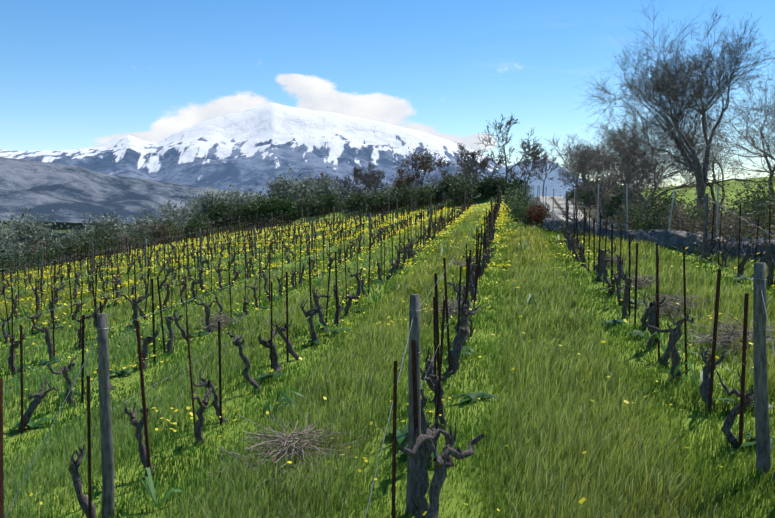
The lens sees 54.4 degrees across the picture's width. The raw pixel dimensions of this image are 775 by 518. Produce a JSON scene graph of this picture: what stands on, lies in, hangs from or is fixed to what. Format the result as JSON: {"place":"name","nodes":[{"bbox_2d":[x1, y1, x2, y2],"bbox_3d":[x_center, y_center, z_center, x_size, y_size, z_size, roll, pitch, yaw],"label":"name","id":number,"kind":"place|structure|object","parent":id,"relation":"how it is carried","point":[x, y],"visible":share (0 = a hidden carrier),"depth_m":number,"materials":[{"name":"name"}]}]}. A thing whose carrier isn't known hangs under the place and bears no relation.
{"place":"outdoors","nodes":[
{"label":"outdoors","id":0,"kind":"place"},
{"bbox_2d":[0,157,267,223],"bbox_3d":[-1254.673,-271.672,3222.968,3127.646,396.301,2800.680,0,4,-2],"label":"hill","id":1,"kind":"structure","parent":0,"point":[69,193],"depth_m":2733.79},
{"bbox_2d":[0,103,505,202],"bbox_3d":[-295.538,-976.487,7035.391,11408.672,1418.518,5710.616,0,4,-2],"label":"mountain massif","id":2,"kind":"structure","parent":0,"point":[261,145],"depth_m":6771.92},
{"bbox_2d":[96,74,496,150],"bbox_3d":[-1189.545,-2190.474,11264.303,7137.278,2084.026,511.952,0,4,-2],"label":"cloud","id":3,"kind":"structure","parent":0,"point":[315,93],"depth_m":11258.94,"materials":[{"name":"white"}]},
{"bbox_2d":[0,176,774,517],"bbox_3d":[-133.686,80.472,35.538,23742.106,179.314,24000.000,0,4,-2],"label":"ground","id":4,"kind":"structure","parent":0,"point":[454,502],"depth_m":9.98,"materials":[{"name":"green plant"}]},
{"bbox_2d":[1,224,229,276],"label":"grape vine row","id":5,"kind":"object","parent":4,"relation":"on","point":[13,265],"visible":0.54,"depth_m":51.89,"materials":[{"name":"brown plant"}]},
{"bbox_2d":[0,225,245,283],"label":"grape vine row","id":6,"kind":"object","parent":4,"relation":"on","point":[11,279],"visible":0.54,"depth_m":47.43,"materials":[{"name":"brown plant"}]},
{"bbox_2d":[1,220,280,288],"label":"grape vine row","id":7,"kind":"object","parent":4,"relation":"on","point":[30,274],"visible":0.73,"depth_m":43.22,"materials":[{"name":"brown plant"}]},
{"bbox_2d":[0,216,308,294],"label":"grape vine row","id":8,"kind":"object","parent":4,"relation":"on","point":[44,281],"visible":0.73,"depth_m":41.15,"materials":[{"name":"brown plant"}]},
{"bbox_2d":[0,213,336,301],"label":"grape vine row","id":9,"kind":"object","parent":4,"relation":"on","point":[119,273],"visible":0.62,"depth_m":35.54,"materials":[{"name":"brown plant"}]},
{"bbox_2d":[6,212,358,317],"bbox_3d":[-7.789,-0.644,39.836,0.998,3.230,67.161,1,4,9],"label":"grape vine row","id":10,"kind":"object","parent":4,"relation":"on","point":[56,290],"visible":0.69,"depth_m":30.58,"materials":[{"name":"brown plant"}]},
{"bbox_2d":[0,209,389,343],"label":"grape vine row","id":11,"kind":"object","parent":4,"relation":"on","point":[107,298],"visible":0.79,"depth_m":24.97,"materials":[{"name":"brown plant"}]},
{"bbox_2d":[0,205,415,373],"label":"grape vine row","id":12,"kind":"object","parent":4,"relation":"on","point":[46,330],"visible":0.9,"depth_m":19.41,"materials":[{"name":"brown plant"}]},
{"bbox_2d":[0,166,487,268],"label":"bushes","id":13,"kind":"object","parent":4,"relation":"on","point":[280,183],"depth_m":79.17,"materials":[{"name":"green plant"}]},
{"bbox_2d":[260,202,484,226],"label":"field wall end","id":14,"kind":"structure","parent":4,"relation":"on","point":[384,213],"depth_m":74.08,"materials":[{"name":"stone"}]},
{"bbox_2d":[0,189,770,517],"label":"vineyard stakes","id":15,"kind":"object","parent":4,"relation":"on","point":[436,319],"visible":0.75,"depth_m":12.80,"materials":[{"name":"brown wood"}]},
{"bbox_2d":[0,222,774,508],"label":"broadleaf weeds","id":16,"kind":"object","parent":4,"relation":"on","point":[401,435],"visible":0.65,"depth_m":11.79,"materials":[{"name":"green plant"}]},
{"bbox_2d":[0,186,774,517],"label":"trellis wires","id":17,"kind":"object","parent":4,"relation":"on","point":[296,304],"visible":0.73,"depth_m":7.99,"materials":[{"name":"grey metal"}]},
{"bbox_2d":[0,201,774,515],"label":"yellow wildflowers","id":18,"kind":"object","parent":4,"relation":"on","point":[582,500],"visible":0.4,"depth_m":31.79,"materials":[{"name":"yellow plant"}]},
{"bbox_2d":[15,202,774,433],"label":"grape vine row","id":19,"kind":"object","parent":4,"relation":"on","point":[39,397],"depth_m":14.46,"materials":[{"name":"plant"}]},
{"bbox_2d":[41,187,770,517],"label":"wooden posts","id":20,"kind":"object","parent":4,"relation":"on","point":[762,425],"visible":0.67,"depth_m":5.88,"materials":[{"name":"grey wood"}]},
{"bbox_2d":[265,114,557,210],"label":"bare trees","id":21,"kind":"object","parent":4,"relation":"on","point":[368,180],"visible":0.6,"depth_m":81.55,"materials":[{"name":"plant"}]},
{"bbox_2d":[388,145,438,193],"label":"tree","id":22,"kind":"object","parent":4,"relation":"on","point":[422,166],"visible":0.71,"depth_m":79.27,"materials":[{"name":"brown plant"}]},
{"bbox_2d":[69,200,774,517],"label":"grape vine row","id":23,"kind":"object","parent":4,"relation":"on","point":[74,465],"depth_m":10.09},
{"bbox_2d":[400,196,501,517],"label":"grape vine row","id":24,"kind":"object","parent":4,"relation":"on","point":[422,447],"visible":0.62,"depth_m":5.83,"materials":[{"name":"brown plant"}]},
{"bbox_2d":[191,251,774,503],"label":"pruned twig piles","id":25,"kind":"object","parent":4,"relation":"on","point":[730,336],"visible":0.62,"depth_m":9.36,"materials":[{"name":"wood"}]},
{"bbox_2d":[530,198,560,227],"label":"track wall","id":26,"kind":"structure","parent":4,"relation":"on","point":[555,217],"depth_m":36.00,"materials":[{"name":"stone"}]},
{"bbox_2d":[520,183,718,236],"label":"fence posts","id":27,"kind":"object","parent":4,"relation":"on","point":[523,185],"visible":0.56,"depth_m":26.69,"materials":[{"name":"grey wood"}]},
{"bbox_2d":[530,1,774,226],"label":"bare trees","id":28,"kind":"object","parent":4,"relation":"on","point":[587,159],"visible":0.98,"depth_m":30.30,"materials":[{"name":"brown plant"}]},
{"bbox_2d":[543,218,774,262],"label":"field wall","id":29,"kind":"structure","parent":4,"relation":"on","point":[672,238],"depth_m":20.41,"materials":[{"name":"stone"}]},
{"bbox_2d":[0,0,774,187],"label":"sky","id":30,"kind":"structure","parent":0,"point":[74,74],"materials":[{"name":"blue"}]},
{"bbox_2d":[493,159,582,196],"bbox_3d":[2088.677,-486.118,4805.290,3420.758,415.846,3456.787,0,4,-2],"label":"hill","id":31,"kind":"structure","parent":0,"point":[554,184],"depth_m":4636.35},
{"bbox_2d":[538,196,598,224],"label":"dirt road","id":32,"kind":"structure","parent":0,"point":[562,201],"depth_m":61.74,"materials":[{"name":"grey gravel"}]},
{"bbox_2d":[520,182,773,221],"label":"fence wires","id":33,"kind":"object","parent":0,"point":[651,203],"visible":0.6,"depth_m":21.74,"materials":[{"name":"grey metal"}]},
{"bbox_2d":[546,216,774,241],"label":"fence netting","id":34,"kind":"object","parent":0,"point":[743,238],"visible":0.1,"depth_m":18.81,"materials":[{"name":"grey metal"}]}
]}

